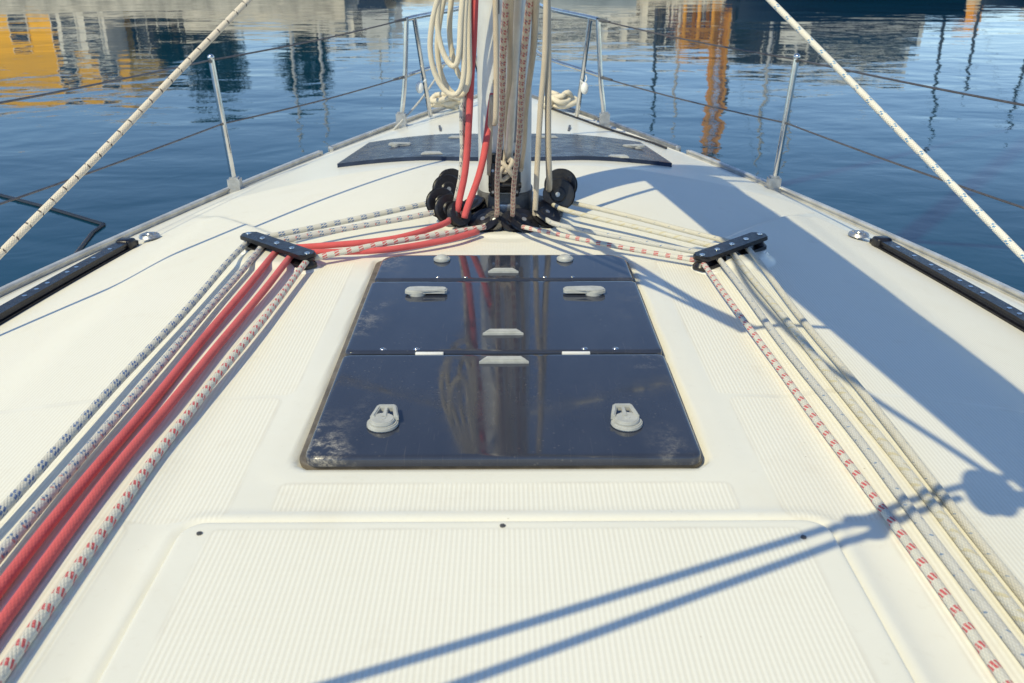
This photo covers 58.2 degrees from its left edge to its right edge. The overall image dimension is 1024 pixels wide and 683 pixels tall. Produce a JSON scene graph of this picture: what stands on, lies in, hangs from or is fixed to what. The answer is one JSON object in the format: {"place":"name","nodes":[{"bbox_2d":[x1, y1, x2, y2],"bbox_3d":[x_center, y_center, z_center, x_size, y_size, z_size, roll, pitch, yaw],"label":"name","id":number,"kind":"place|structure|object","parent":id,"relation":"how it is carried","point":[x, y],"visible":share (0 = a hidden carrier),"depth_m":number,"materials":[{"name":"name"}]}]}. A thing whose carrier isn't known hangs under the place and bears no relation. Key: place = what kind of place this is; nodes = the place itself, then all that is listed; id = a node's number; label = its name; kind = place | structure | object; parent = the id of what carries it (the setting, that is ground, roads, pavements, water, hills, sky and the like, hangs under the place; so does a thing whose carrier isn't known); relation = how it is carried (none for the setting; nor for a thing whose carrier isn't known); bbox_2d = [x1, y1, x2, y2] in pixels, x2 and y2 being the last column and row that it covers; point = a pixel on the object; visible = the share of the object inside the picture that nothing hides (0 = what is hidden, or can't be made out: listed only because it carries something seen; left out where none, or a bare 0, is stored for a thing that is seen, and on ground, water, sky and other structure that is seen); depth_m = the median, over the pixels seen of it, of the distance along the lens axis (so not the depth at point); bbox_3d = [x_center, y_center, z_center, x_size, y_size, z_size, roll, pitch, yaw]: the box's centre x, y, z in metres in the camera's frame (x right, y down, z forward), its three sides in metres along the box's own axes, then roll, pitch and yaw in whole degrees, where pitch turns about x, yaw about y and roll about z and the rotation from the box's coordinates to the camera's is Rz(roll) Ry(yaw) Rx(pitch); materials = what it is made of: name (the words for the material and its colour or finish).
{"place":"outdoors","nodes":[
{"label":"outdoors","id":0,"kind":"place"},
{"bbox_2d":[0,0,1023,292],"bbox_3d":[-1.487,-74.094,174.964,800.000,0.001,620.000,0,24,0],"label":"water","id":1,"kind":"structure","parent":0,"point":[964,46],"depth_m":13.93,"materials":[{"name":"blue liquid"}]},
{"bbox_2d":[0,193,105,252],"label":"floating line","id":2,"kind":"object","parent":1,"relation":"on","point":[91,234],"visible":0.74,"depth_m":7.72,"materials":[{"name":"black fabric"}]},
{"bbox_2d":[0,0,1023,682],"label":"sailing yacht","id":3,"kind":"object","parent":1,"relation":"on","point":[504,448],"visible":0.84,"depth_m":1.62,"materials":[{"name":"plastic"}]},
{"bbox_2d":[0,0,252,258],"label":"jib sheet","id":4,"kind":"object","parent":3,"relation":"on","point":[56,197],"visible":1,"depth_m":2.51,"materials":[{"name":"white fabric"}]},
{"bbox_2d":[0,201,425,520],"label":"rope","id":5,"kind":"object","parent":3,"relation":"on","point":[22,487],"visible":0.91,"depth_m":1.86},
{"bbox_2d":[0,210,434,563],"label":"rope","id":6,"kind":"object","parent":3,"relation":"on","point":[9,543],"visible":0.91,"depth_m":1.73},
{"bbox_2d":[0,217,451,598],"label":"rope","id":7,"kind":"object","parent":3,"relation":"on","point":[23,557],"visible":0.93,"depth_m":1.63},
{"bbox_2d":[0,229,479,636],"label":"rope","id":8,"kind":"object","parent":3,"relation":"on","point":[26,589],"visible":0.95,"depth_m":1.55,"materials":[{"name":"red fabric"}]},
{"bbox_2d":[0,224,485,682],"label":"rope","id":9,"kind":"object","parent":3,"relation":"on","point":[21,645],"visible":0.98,"depth_m":1.49,"materials":[{"name":"white fabric"}]},
{"bbox_2d":[391,48,454,130],"bbox_3d":[-0.485,-1.437,5.235,0.050,0.370,0.804,10,25,21],"label":"mooring line","id":10,"kind":"object","parent":3,"relation":"on","point":[413,108],"visible":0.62,"depth_m":5.11,"materials":[{"name":"fabric"}]},
{"bbox_2d":[430,92,459,109],"bbox_3d":[-0.379,-1.412,5.383,0.251,0.112,0.128,-3,24,-7],"label":"mooring rope","id":11,"kind":"object","parent":3,"relation":"on","point":[439,99],"visible":0.7,"depth_m":5.35,"materials":[{"name":"beige fabric"}]},
{"bbox_2d":[427,0,471,97],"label":"rope coil","id":12,"kind":"object","parent":3,"relation":"hanging from","point":[464,45],"visible":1,"depth_m":2.50,"materials":[{"name":"beige fabric"}]},
{"bbox_2d":[453,94,466,200],"bbox_3d":[-0.119,-2.215,1.982,0.111,3.928,0.055,-9,25,-20],"label":"rope","id":13,"kind":"object","parent":3,"relation":"on","point":[460,169],"visible":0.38,"depth_m":2.69,"materials":[{"name":"fabric"}]},
{"bbox_2d":[459,82,465,157],"bbox_3d":[-0.136,-0.844,2.531,0.034,0.681,0.017,11,26,23],"label":"rope tail","id":14,"kind":"object","parent":3,"relation":"hanging from","point":[461,124],"visible":0.46,"depth_m":2.63},
{"bbox_2d":[455,0,478,212],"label":"rope","id":15,"kind":"object","parent":3,"relation":"attached to","point":[468,122],"visible":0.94,"depth_m":2.62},
{"bbox_2d":[461,93,492,218],"bbox_3d":[-0.089,-0.544,2.704,0.044,0.347,0.164,16,28,32],"label":"rope","id":16,"kind":"object","parent":3,"relation":"on","point":[478,175],"visible":0.84,"depth_m":2.69,"materials":[{"name":"red fabric"}]},
{"bbox_2d":[487,0,498,175],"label":"rope","id":17,"kind":"object","parent":3,"relation":"attached to","point":[493,109],"visible":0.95,"depth_m":2.61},
{"bbox_2d":[494,0,508,217],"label":"rope","id":18,"kind":"object","parent":3,"relation":"on","point":[503,44],"visible":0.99,"depth_m":1.94,"materials":[{"name":"white fabric"}]},
{"bbox_2d":[337,133,671,167],"bbox_3d":[-0.032,-0.848,4.100,1.408,0.125,0.802,0,24,0],"label":"forward window","id":19,"kind":"structure","parent":3,"relation":"in","point":[440,147],"depth_m":3.96,"materials":[{"name":"glass"}]},
{"bbox_2d":[500,156,513,181],"bbox_3d":[-0.017,-0.500,2.678,0.052,0.079,0.036,0,24,0],"label":"rope knot","id":20,"kind":"object","parent":3,"relation":"hanging from","point":[505,168],"visible":0.83,"depth_m":2.67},
{"bbox_2d":[502,0,513,162],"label":"rope","id":21,"kind":"object","parent":3,"relation":"attached to","point":[509,51],"visible":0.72,"depth_m":1.90,"materials":[{"name":"beige fabric"}]},
{"bbox_2d":[510,0,532,216],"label":"rope","id":22,"kind":"object","parent":3,"relation":"on","point":[525,40],"visible":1,"depth_m":1.94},
{"bbox_2d":[519,0,539,171],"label":"rope","id":23,"kind":"object","parent":3,"relation":"attached to","point":[534,30],"visible":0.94,"depth_m":1.94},
{"bbox_2d":[532,0,548,215],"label":"rope","id":24,"kind":"object","parent":3,"relation":"on","point":[541,98],"visible":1,"depth_m":2.62,"materials":[{"name":"beige fabric"}]},
{"bbox_2d":[545,0,551,191],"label":"rope","id":25,"kind":"object","parent":3,"relation":"attached to","point":[548,156],"visible":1,"depth_m":2.65,"materials":[{"name":"beige fabric"}]},
{"bbox_2d":[537,90,576,108],"bbox_3d":[0.278,-1.427,5.408,0.266,0.109,0.163,0,24,0],"label":"mooring rope","id":26,"kind":"object","parent":3,"relation":"on","point":[565,99],"visible":0.84,"depth_m":5.37,"materials":[{"name":"beige fabric"}]},
{"bbox_2d":[551,107,666,148],"bbox_3d":[0.459,-1.187,5.028,0.039,0.054,1.218,-13,27,-26],"label":"dark line","id":27,"kind":"object","parent":3,"relation":"on","point":[616,131],"visible":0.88,"depth_m":4.89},
{"bbox_2d":[521,225,1012,682],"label":"rope","id":28,"kind":"object","parent":3,"relation":"on","point":[993,664],"visible":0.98,"depth_m":1.48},
{"bbox_2d":[544,217,1023,666],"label":"rope","id":29,"kind":"object","parent":3,"relation":"on","point":[998,624],"visible":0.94,"depth_m":1.50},
{"bbox_2d":[551,203,1023,632],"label":"rope","id":30,"kind":"object","parent":3,"relation":"on","point":[995,586],"visible":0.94,"depth_m":1.59,"materials":[{"name":"beige fabric"}]},
{"bbox_2d":[572,201,1023,604],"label":"rope","id":31,"kind":"object","parent":3,"relation":"on","point":[1009,578],"visible":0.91,"depth_m":1.64,"materials":[{"name":"beige fabric"}]},
{"bbox_2d":[766,0,1023,262],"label":"jib sheet","id":32,"kind":"object","parent":3,"relation":"on","point":[949,182],"visible":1,"depth_m":2.51,"materials":[{"name":"white fabric"}]}
]}

